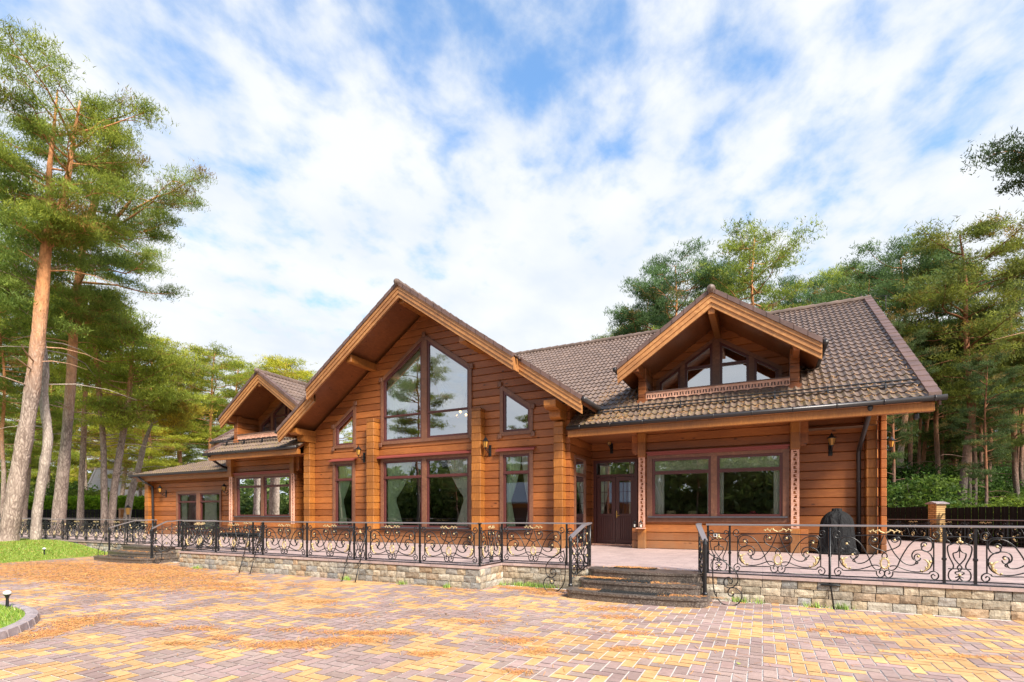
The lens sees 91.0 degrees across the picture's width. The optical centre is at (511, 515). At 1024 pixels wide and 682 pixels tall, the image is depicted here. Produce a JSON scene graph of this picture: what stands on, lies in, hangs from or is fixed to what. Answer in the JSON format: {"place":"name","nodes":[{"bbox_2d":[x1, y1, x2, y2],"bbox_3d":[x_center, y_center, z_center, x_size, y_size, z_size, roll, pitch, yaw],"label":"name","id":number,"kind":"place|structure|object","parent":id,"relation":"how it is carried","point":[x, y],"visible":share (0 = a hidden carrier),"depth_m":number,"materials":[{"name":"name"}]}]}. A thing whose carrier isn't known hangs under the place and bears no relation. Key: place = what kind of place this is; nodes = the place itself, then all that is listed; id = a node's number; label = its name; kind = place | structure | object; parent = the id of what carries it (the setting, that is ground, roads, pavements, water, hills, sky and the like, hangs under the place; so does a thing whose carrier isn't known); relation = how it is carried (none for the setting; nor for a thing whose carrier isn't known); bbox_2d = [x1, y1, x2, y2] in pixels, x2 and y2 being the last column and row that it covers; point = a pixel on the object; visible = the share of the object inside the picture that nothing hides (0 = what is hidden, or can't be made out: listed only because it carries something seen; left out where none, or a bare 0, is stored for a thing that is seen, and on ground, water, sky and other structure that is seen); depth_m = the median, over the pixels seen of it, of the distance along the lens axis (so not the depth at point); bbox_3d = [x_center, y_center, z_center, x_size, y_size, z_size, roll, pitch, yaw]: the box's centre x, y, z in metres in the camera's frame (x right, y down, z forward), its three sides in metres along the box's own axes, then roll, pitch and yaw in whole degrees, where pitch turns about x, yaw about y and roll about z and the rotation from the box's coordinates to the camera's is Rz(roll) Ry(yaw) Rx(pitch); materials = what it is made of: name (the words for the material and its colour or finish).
{"place":"outdoors","nodes":[
{"label":"outdoors","id":0,"kind":"place"},
{"bbox_2d":[0,538,107,562],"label":"lawn","id":1,"kind":"structure","parent":0,"point":[48,553],"depth_m":18.17,"materials":[{"name":"plant"}]},
{"bbox_2d":[0,154,140,539],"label":"pine tree","id":2,"kind":"object","parent":1,"relation":"on","point":[16,297],"visible":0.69,"depth_m":21.29,"materials":[{"name":"green plant"}]},
{"bbox_2d":[11,259,159,530],"bbox_3d":[-27.880,-6.855,33.236,8.588,16.519,8.097,0,0,26],"label":"pine tree","id":3,"kind":"object","parent":1,"relation":"on","point":[80,497],"visible":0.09,"depth_m":32.89,"materials":[{"name":"green plant"}]},
{"bbox_2d":[0,14,179,541],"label":"pine tree","id":4,"kind":"object","parent":1,"relation":"on","point":[61,226],"visible":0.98,"depth_m":20.27,"materials":[{"name":"green plant"}]},
{"bbox_2d":[30,281,173,532],"bbox_3d":[-24.622,-5.850,30.239,8.316,14.502,7.236,0,0,-20],"label":"pine tree","id":5,"kind":"object","parent":1,"relation":"on","point":[91,351],"visible":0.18,"depth_m":29.88,"materials":[{"name":"green plant"}]},
{"bbox_2d":[0,109,217,535],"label":"pine tree","id":6,"kind":"object","parent":1,"relation":"on","point":[78,294],"visible":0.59,"depth_m":25.83,"materials":[{"name":"green plant"}]},
{"bbox_2d":[22,300,215,531],"bbox_3d":[-23.003,-5.237,30.383,8.581,13.304,8.960,0,0,26],"label":"pine tree","id":7,"kind":"object","parent":1,"relation":"on","point":[121,415],"visible":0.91,"depth_m":29.85,"materials":[{"name":"green plant"}]},
{"bbox_2d":[76,388,217,530],"bbox_3d":[-24.387,-3.402,33.856,8.290,9.666,6.362,0,0,-3],"label":"pine tree","id":8,"kind":"object","parent":1,"relation":"on","point":[179,417],"visible":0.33,"depth_m":33.85,"materials":[{"name":"green plant"}]},
{"bbox_2d":[0,556,1023,681],"bbox_3d":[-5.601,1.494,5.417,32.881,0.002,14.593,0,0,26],"label":"courtyard paving","id":9,"kind":"structure","parent":0,"point":[712,666],"depth_m":6.10,"materials":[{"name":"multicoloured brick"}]},
{"bbox_2d":[0,605,24,627],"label":"island lawn","id":10,"kind":"structure","parent":9,"relation":"on","point":[5,625],"depth_m":7.01,"materials":[{"name":"plant"}]},
{"bbox_2d":[0,602,39,640],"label":"kerb","id":11,"kind":"structure","parent":9,"relation":"on","point":[29,619],"depth_m":6.64,"materials":[{"name":"concrete"}]},
{"bbox_2d":[98,519,152,554],"bbox_3d":[-13.603,0.817,17.662,1.598,1.350,0.532,0,0,-28],"label":"stair railing","id":12,"kind":"object","parent":9,"relation":"on","point":[109,538],"visible":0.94,"depth_m":17.60,"materials":[{"name":"grey metal"}]},
{"bbox_2d":[93,545,178,563],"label":"granite steps","id":13,"kind":"structure","parent":9,"relation":"on","point":[168,555],"depth_m":16.20,"materials":[{"name":"grey stone"}]},
{"bbox_2d":[150,520,181,563],"bbox_3d":[-11.084,0.816,15.950,0.615,1.348,1.174,0,0,-5],"label":"stair railing","id":14,"kind":"object","parent":9,"relation":"on","point":[151,541],"visible":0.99,"depth_m":16.02,"materials":[{"name":"grey metal"}]},
{"bbox_2d":[179,553,487,588],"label":"stone wall","id":15,"kind":"structure","parent":9,"relation":"on","point":[433,576],"depth_m":11.80,"materials":[{"name":"beige stone"}]},
{"bbox_2d":[468,565,502,588],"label":"stone wall","id":16,"kind":"structure","parent":9,"relation":"on","point":[493,576],"depth_m":10.52,"materials":[{"name":"beige stone"}]},
{"bbox_2d":[0,539,1023,681],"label":"fallen pine needles","id":17,"kind":"object","parent":9,"relation":"on","point":[161,567],"visible":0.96,"depth_m":8.52,"materials":[{"name":"orange plant"}]},
{"bbox_2d":[192,565,856,609],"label":"weeds","id":18,"kind":"object","parent":9,"relation":"on","point":[546,586],"visible":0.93,"depth_m":10.34,"materials":[{"name":"green plant"}]},
{"bbox_2d":[543,522,591,591],"bbox_3d":[1.192,0.833,10.077,0.685,1.382,0.956,0,0,43],"label":"stair railing","id":19,"kind":"object","parent":9,"relation":"on","point":[574,534],"visible":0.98,"depth_m":9.81,"materials":[{"name":"grey metal"}]},
{"bbox_2d":[566,566,713,607],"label":"granite steps","id":20,"kind":"structure","parent":9,"relation":"on","point":[691,579],"depth_m":8.83,"materials":[{"name":"grey stone"}]},
{"bbox_2d":[583,576,651,582],"bbox_3d":[1.931,1.179,9.233,1.231,0.022,0.310,0,0,28],"label":"door mat","id":21,"kind":"object","parent":20,"relation":"on","point":[625,580],"depth_m":9.15,"materials":[{"name":"brown fabric"}]},
{"bbox_2d":[598,589,669,595],"bbox_3d":[2.122,1.334,8.741,1.200,0.022,0.300,0,0,26],"label":"door mat","id":22,"kind":"object","parent":20,"relation":"on","point":[633,592],"depth_m":8.66,"materials":[{"name":"brown fabric"}]},
{"bbox_2d":[696,523,742,605],"bbox_3d":[3.400,0.826,8.796,0.544,1.368,1.194,0,0,-13],"label":"stair railing","id":23,"kind":"object","parent":9,"relation":"on","point":[702,560],"visible":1,"depth_m":8.45,"materials":[{"name":"grey metal"}]},
{"bbox_2d":[821,528,840,609],"bbox_3d":[5.138,0.852,8.100,0.270,1.304,0.182,0,0,26],"label":"railing brace","id":24,"kind":"object","parent":9,"relation":"on","point":[830,584],"visible":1,"depth_m":8.15,"materials":[{"name":"black metal"}]},
{"bbox_2d":[0,0,1023,472],"label":"sky","id":25,"kind":"structure","parent":0,"point":[509,163],"materials":[{"name":"blue"}]},
{"bbox_2d":[20,527,1023,591],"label":"terrace","id":26,"kind":"structure","parent":0,"point":[613,555],"depth_m":12.08,"materials":[{"name":"stone"}]},
{"bbox_2d":[19,519,157,543],"bbox_3d":[-22.471,0.593,23.066,21.280,0.885,0.080,0,0,26],"label":"railing","id":27,"kind":"object","parent":26,"relation":"on","point":[85,529],"visible":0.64,"depth_m":20.40,"materials":[{"name":"black metal"}]},
{"bbox_2d":[217,520,261,550],"bbox_3d":[-8.069,0.595,14.971,1.500,0.880,0.500,0,0,26],"label":"iron bench","id":28,"kind":"object","parent":26,"relation":"on","point":[233,533],"visible":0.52,"depth_m":15.06,"materials":[{"name":"black metal"}]},
{"bbox_2d":[177,520,589,566],"bbox_3d":[-4.900,0.593,12.889,14.010,0.885,1.100,0,0,26],"label":"railing","id":29,"kind":"object","parent":26,"relation":"on","point":[217,542],"visible":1,"depth_m":11.43,"materials":[{"name":"black metal"}]},
{"bbox_2d":[128,278,947,554],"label":"log house","id":30,"kind":"structure","parent":26,"relation":"on","point":[403,376],"depth_m":17.11,"materials":[{"name":"brown wood"}]},
{"bbox_2d":[176,490,221,532],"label":"window","id":31,"kind":"structure","parent":30,"relation":"in","point":[211,500],"depth_m":26.32,"materials":[{"name":"brown wood"}]},
{"bbox_2d":[233,473,292,519],"bbox_3d":[-11.290,-0.860,22.744,3.880,2.120,0.200,0,0,26],"label":"window","id":32,"kind":"structure","parent":30,"relation":"in","point":[259,496],"depth_m":22.71,"materials":[{"name":"brown wood"}]},
{"bbox_2d":[260,401,291,431],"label":"window","id":33,"kind":"structure","parent":30,"relation":"in","point":[281,411],"depth_m":23.80,"materials":[{"name":"brown wood"}]},
{"bbox_2d":[329,457,357,529],"bbox_3d":[-6.726,-0.860,20.155,1.380,2.860,0.317,0,0,26],"label":"window","id":34,"kind":"structure","parent":30,"relation":"in","point":[347,466],"depth_m":20.30,"materials":[{"name":"brown wood"}]},
{"bbox_2d":[331,401,356,450],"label":"window","id":35,"kind":"structure","parent":30,"relation":"in","point":[344,431],"depth_m":20.14,"materials":[{"name":"brown wood"}]},
{"bbox_2d":[376,450,471,531],"bbox_3d":[-3.204,-0.860,18.400,4.250,2.860,0.317,0,0,26],"label":"window","id":36,"kind":"structure","parent":30,"relation":"in","point":[459,463],"depth_m":18.38,"materials":[{"name":"brown wood"}]},
{"bbox_2d":[379,332,472,447],"bbox_3d":[-3.181,-4.650,18.446,4.200,4.100,0.230,0,0,26],"label":"window","id":37,"kind":"structure","parent":30,"relation":"in","point":[453,375],"depth_m":18.36,"materials":[{"name":"brown wood"}]},
{"bbox_2d":[495,446,535,532],"bbox_3d":[0.148,-0.850,16.729,1.420,2.840,0.317,0,0,26],"label":"window","id":38,"kind":"structure","parent":30,"relation":"in","point":[513,455],"depth_m":16.85,"materials":[{"name":"brown wood"}]},
{"bbox_2d":[498,381,534,438],"bbox_3d":[0.152,-3.545,16.737,1.370,1.930,0.145,0,0,26],"label":"window","id":39,"kind":"structure","parent":30,"relation":"in","point":[504,392],"depth_m":16.79,"materials":[{"name":"brown wood"}]},
{"bbox_2d":[573,455,585,547],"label":"side window","id":40,"kind":"structure","parent":30,"relation":"in","point":[579,468],"depth_m":16.69,"materials":[{"name":"brown wood"}]},
{"bbox_2d":[592,459,637,545],"bbox_3d":[3.587,-0.443,17.486,1.580,2.955,0.400,0,0,26],"label":"door","id":41,"kind":"structure","parent":30,"relation":"in","point":[615,527],"depth_m":17.55,"materials":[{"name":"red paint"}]},
{"bbox_2d":[647,446,788,522],"bbox_3d":[5.987,-0.860,14.904,3.900,2.120,0.280,0,0,26],"label":"window","id":42,"kind":"structure","parent":30,"relation":"in","point":[714,464],"depth_m":14.85,"materials":[{"name":"brown wood"}]},
{"bbox_2d":[656,338,781,390],"bbox_3d":[6.531,-4.760,16.086,3.720,1.920,0.120,0,0,26],"label":"window","id":43,"kind":"structure","parent":30,"relation":"in","point":[715,346],"depth_m":16.02,"materials":[{"name":"brown wood"}]},
{"bbox_2d":[586,347,921,421],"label":"roof needles","id":44,"kind":"object","parent":30,"relation":"on","point":[723,402],"visible":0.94,"depth_m":14.49,"materials":[{"name":"brown plant"}]},
{"bbox_2d":[815,508,859,554],"bbox_3d":[8.708,0.434,13.481,1.019,1.258,0.819,0,0,26],"label":"covered grill","id":45,"kind":"object","parent":26,"relation":"on","point":[836,516],"visible":0.76,"depth_m":13.24,"materials":[{"name":"black fabric"}]},
{"bbox_2d":[706,524,1023,587],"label":"railing","id":46,"kind":"object","parent":26,"relation":"on","point":[944,558],"visible":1,"depth_m":7.88,"materials":[{"name":"black metal"}]},
{"bbox_2d":[886,519,1023,547],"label":"railing","id":47,"kind":"object","parent":26,"relation":"on","point":[964,524],"visible":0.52,"depth_m":18.29,"materials":[{"name":"black metal"}]},
{"bbox_2d":[925,501,949,541],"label":"fence pillar","id":48,"kind":"structure","parent":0,"point":[936,509],"depth_m":19.94,"materials":[{"name":"brick"}]},
{"label":"ground","id":49,"kind":"structure","parent":0,"visible":0},
{"bbox_2d":[0,167,43,332],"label":"pine tree","id":50,"kind":"object","parent":49,"relation":"on","point":[2,314],"visible":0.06,"depth_m":26.76,"materials":[{"name":"green plant"}]},
{"bbox_2d":[0,391,55,484],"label":"pine tree","id":51,"kind":"object","parent":49,"relation":"on","point":[8,458],"visible":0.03,"depth_m":61.61,"materials":[{"name":"green plant"}]},
{"bbox_2d":[0,293,62,519],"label":"pine tree","id":52,"kind":"object","parent":49,"relation":"on","point":[7,388],"visible":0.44,"depth_m":29.98,"materials":[{"name":"green plant"}]},
{"bbox_2d":[0,316,90,530],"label":"pine tree","id":53,"kind":"object","parent":49,"relation":"on","point":[36,449],"visible":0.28,"depth_m":34.20,"materials":[{"name":"green plant"}]},
{"bbox_2d":[0,332,90,494],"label":"pine tree","id":54,"kind":"object","parent":49,"relation":"on","point":[54,458],"visible":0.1,"depth_m":46.09,"materials":[{"name":"green plant"}]},
{"bbox_2d":[30,479,109,495],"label":"bush","id":55,"kind":"object","parent":49,"relation":"on","point":[50,491],"visible":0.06,"depth_m":45.26,"materials":[{"name":"green plant"}]},
{"bbox_2d":[38,398,107,483],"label":"pine tree","id":56,"kind":"object","parent":49,"relation":"on","point":[74,469],"visible":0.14,"depth_m":65.11,"materials":[{"name":"green plant"}]},
{"bbox_2d":[27,509,144,528],"bbox_3d":[-37.879,0.518,37.964,22.566,1.965,0.071,0,0,0],"label":"board fence","id":57,"kind":"object","parent":49,"relation":"on","point":[136,514],"visible":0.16,"depth_m":37.98,"materials":[{"name":"black wood"}]},
{"bbox_2d":[28,494,144,517],"bbox_3d":[-39.830,-0.133,39.961,24.480,3.266,2.011,0,0,0],"label":"hedge","id":58,"kind":"object","parent":49,"relation":"on","point":[92,502],"visible":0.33,"depth_m":39.49,"materials":[{"name":"green plant"}]},
{"bbox_2d":[39,347,135,489],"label":"pine tree","id":59,"kind":"object","parent":49,"relation":"on","point":[75,462],"visible":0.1,"depth_m":49.70,"materials":[{"name":"green plant"}]},
{"bbox_2d":[68,541,136,551],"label":"stone wall","id":60,"kind":"structure","parent":49,"relation":"on","point":[103,546],"depth_m":19.93,"materials":[{"name":"beige stone"}]},
{"bbox_2d":[63,355,161,495],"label":"pine tree","id":61,"kind":"object","parent":49,"relation":"on","point":[123,477],"visible":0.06,"depth_m":52.98,"materials":[{"name":"green plant"}]},
{"bbox_2d":[89,383,189,495],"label":"pine tree","id":62,"kind":"object","parent":49,"relation":"on","point":[140,486],"visible":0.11,"depth_m":45.41,"materials":[{"name":"green plant"}]},
{"bbox_2d":[87,460,193,496],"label":"neighbour house","id":63,"kind":"structure","parent":49,"relation":"on","point":[94,479],"depth_m":58.75,"materials":[{"name":"grey"}]},
{"bbox_2d":[75,332,218,491],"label":"pine tree","id":64,"kind":"object","parent":49,"relation":"on","point":[152,460],"visible":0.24,"depth_m":43.38,"materials":[{"name":"green plant"}]},
{"bbox_2d":[127,418,209,468],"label":"pine tree","id":65,"kind":"object","parent":49,"relation":"on","point":[185,459],"visible":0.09,"depth_m":54.95,"materials":[{"name":"green plant"}]},
{"bbox_2d":[143,360,222,465],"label":"pine tree","id":66,"kind":"object","parent":49,"relation":"on","point":[180,452],"visible":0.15,"depth_m":49.77,"materials":[{"name":"green plant"}]},
{"bbox_2d":[158,340,267,459],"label":"pine tree","id":67,"kind":"object","parent":49,"relation":"on","point":[204,434],"visible":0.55,"depth_m":46.80,"materials":[{"name":"green plant"}]},
{"bbox_2d":[177,357,264,452],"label":"pine tree","id":68,"kind":"object","parent":49,"relation":"on","point":[242,364],"visible":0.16,"depth_m":54.54,"materials":[{"name":"green plant"}]},
{"bbox_2d":[220,353,316,431],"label":"pine tree","id":69,"kind":"object","parent":49,"relation":"on","point":[280,363],"visible":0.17,"depth_m":50.79,"materials":[{"name":"green plant"}]},
{"bbox_2d":[0,433,1011,494],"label":"wood","id":70,"kind":"object","parent":49,"relation":"on","point":[52,476],"visible":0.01,"depth_m":71.67,"materials":[{"name":"green plant"}]},
{"bbox_2d":[503,565,589,588],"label":"stone wall","id":71,"kind":"structure","parent":49,"relation":"on","point":[524,574],"depth_m":10.62,"materials":[{"name":"beige stone"}]},
{"bbox_2d":[605,273,679,336],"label":"pine tree","id":72,"kind":"object","parent":49,"relation":"on","point":[621,321],"visible":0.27,"depth_m":42.27,"materials":[{"name":"green plant"}]},
{"bbox_2d":[602,237,745,334],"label":"pine tree","id":73,"kind":"object","parent":49,"relation":"on","point":[657,271],"visible":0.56,"depth_m":40.20,"materials":[{"name":"green plant"}]},
{"bbox_2d":[669,253,772,314],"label":"pine tree","id":74,"kind":"object","parent":49,"relation":"on","point":[739,289],"visible":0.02,"depth_m":43.69,"materials":[{"name":"green plant"}]},
{"bbox_2d":[674,212,832,310],"bbox_3d":[18.687,-10.673,39.903,11.878,24.853,11.767,0,0,-1],"label":"pine tree","id":75,"kind":"object","parent":49,"relation":"on","point":[752,254],"visible":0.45,"depth_m":38.15,"materials":[{"name":"green plant"}]},
{"bbox_2d":[749,273,848,310],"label":"pine tree","id":76,"kind":"object","parent":49,"relation":"on","point":[795,300],"visible":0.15,"depth_m":46.70,"materials":[{"name":"green plant"}]},
{"bbox_2d":[808,262,895,307],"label":"pine tree","id":77,"kind":"object","parent":49,"relation":"on","point":[831,273],"visible":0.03,"depth_m":48.17,"materials":[{"name":"green plant"}]},
{"bbox_2d":[815,253,913,321],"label":"pine tree","id":78,"kind":"object","parent":49,"relation":"on","point":[823,297],"visible":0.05,"depth_m":44.41,"materials":[{"name":"green plant"}]},
{"bbox_2d":[707,576,1023,620],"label":"stone wall","id":79,"kind":"structure","parent":49,"relation":"on","point":[1003,605],"depth_m":7.85,"materials":[{"name":"beige stone"}]},
{"bbox_2d":[811,232,997,479],"bbox_3d":[28.218,-9.051,35.976,11.445,21.560,9.764,0,0,-28],"label":"pine tree","id":80,"kind":"object","parent":49,"relation":"on","point":[870,274],"visible":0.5,"depth_m":34.88,"materials":[{"name":"green plant"}]},
{"bbox_2d":[886,506,927,540],"bbox_3d":[17.026,0.563,23.161,0.071,1.874,5.600,0,0,-1],"label":"board fence","id":81,"kind":"object","parent":49,"relation":"on","point":[913,512],"visible":0.2,"depth_m":21.57,"materials":[{"name":"black wood"}]},
{"bbox_2d":[885,308,947,485],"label":"pine tree","id":82,"kind":"object","parent":49,"relation":"on","point":[894,456],"visible":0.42,"depth_m":29.69,"materials":[{"name":"green plant"}]},
{"bbox_2d":[879,460,957,497],"bbox_3d":[27.100,-0.854,35.110,7.255,5.902,6.658,0,0,-36],"label":"bush","id":83,"kind":"object","parent":49,"relation":"on","point":[902,474],"visible":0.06,"depth_m":34.22,"materials":[{"name":"green plant"}]},
{"bbox_2d":[897,318,946,476],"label":"young pine","id":84,"kind":"object","parent":49,"relation":"on","point":[910,454],"visible":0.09,"depth_m":36.43,"materials":[{"name":"green plant"}]},
{"bbox_2d":[879,471,982,540],"bbox_3d":[21.119,-0.048,25.813,4.972,4.542,5.611,0,0,-25],"label":"bush","id":85,"kind":"object","parent":49,"relation":"on","point":[927,490],"visible":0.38,"depth_m":25.06,"materials":[{"name":"green plant"}]},
{"bbox_2d":[887,325,978,476],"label":"pine tree","id":86,"kind":"object","parent":49,"relation":"on","point":[926,435],"visible":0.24,"depth_m":42.38,"materials":[{"name":"green plant"}]},
{"bbox_2d":[872,242,1002,475],"bbox_3d":[31.293,-9.026,37.412,9.411,21.495,7.696,0,0,10],"label":"pine tree","id":87,"kind":"object","parent":49,"relation":"on","point":[938,382],"visible":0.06,"depth_m":36.70,"materials":[{"name":"green plant"}]},
{"bbox_2d":[913,406,987,465],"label":"pine tree","id":88,"kind":"object","parent":49,"relation":"on","point":[953,457],"visible":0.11,"depth_m":51.52,"materials":[{"name":"green plant"}]},
{"bbox_2d":[880,207,1023,499],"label":"pine tree","id":89,"kind":"object","parent":49,"relation":"on","point":[1011,245],"visible":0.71,"depth_m":30.71,"materials":[{"name":"green plant"}]},
{"bbox_2d":[928,461,1006,484],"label":"bush","id":90,"kind":"object","parent":49,"relation":"on","point":[947,467],"visible":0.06,"depth_m":43.34,"materials":[{"name":"green plant"}]},
{"bbox_2d":[939,309,1008,506],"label":"young pine","id":91,"kind":"object","parent":49,"relation":"on","point":[974,459],"visible":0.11,"depth_m":34.60,"materials":[{"name":"green plant"}]},
{"bbox_2d":[931,304,1016,504],"bbox_3d":[31.406,-6.304,34.526,4.479,15.615,5.196,0,0,33],"label":"young pine","id":92,"kind":"object","parent":49,"relation":"on","point":[969,479],"visible":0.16,"depth_m":34.18,"materials":[{"name":"green plant"}]},
{"bbox_2d":[934,349,1023,506],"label":"pine tree","id":93,"kind":"object","parent":49,"relation":"on","point":[996,455],"visible":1,"depth_m":28.09,"materials":[{"name":"green plant"}]},
{"bbox_2d":[937,280,1023,482],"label":"pine tree","id":94,"kind":"object","parent":49,"relation":"on","point":[990,452],"visible":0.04,"depth_m":40.99,"materials":[{"name":"green plant"}]},
{"bbox_2d":[943,506,1023,546],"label":"board fence","id":95,"kind":"object","parent":49,"relation":"on","point":[971,514],"visible":0.54,"depth_m":18.00,"materials":[{"name":"black wood"}]},
{"bbox_2d":[943,256,1023,500],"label":"pine tree","id":96,"kind":"object","parent":49,"relation":"on","point":[1015,480],"visible":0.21,"depth_m":33.78,"materials":[{"name":"green plant"}]},
{"bbox_2d":[948,462,1023,483],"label":"bush","id":97,"kind":"object","parent":49,"relation":"on","point":[1007,470],"visible":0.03,"depth_m":43.34,"materials":[{"name":"green plant"}]},
{"bbox_2d":[956,479,1023,501],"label":"bush","id":98,"kind":"object","parent":49,"relation":"on","point":[991,486],"visible":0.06,"depth_m":37.25,"materials":[{"name":"green plant"}]},
{"bbox_2d":[960,124,1023,339],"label":"pine tree","id":99,"kind":"object","parent":49,"relation":"on","point":[1011,166],"visible":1,"depth_m":18.74,"materials":[{"name":"green plant"}]},
{"bbox_2d":[972,337,1023,469],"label":"pine tree","id":100,"kind":"object","parent":49,"relation":"on","point":[1018,442],"visible":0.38,"depth_m":30.40,"materials":[{"name":"green plant"}]},
{"bbox_2d":[977,487,1023,505],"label":"bush","id":101,"kind":"object","parent":49,"relation":"on","point":[1004,493],"visible":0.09,"depth_m":34.85,"materials":[{"name":"green plant"}]},
{"bbox_2d":[978,493,1023,521],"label":"bush","id":102,"kind":"object","parent":49,"relation":"on","point":[1013,502],"visible":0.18,"depth_m":25.88,"materials":[{"name":"green plant"}]},
{"bbox_2d":[997,333,1023,485],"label":"young pine","id":103,"kind":"object","parent":49,"relation":"on","point":[1021,464],"visible":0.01,"depth_m":37.61,"materials":[{"name":"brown plant"}]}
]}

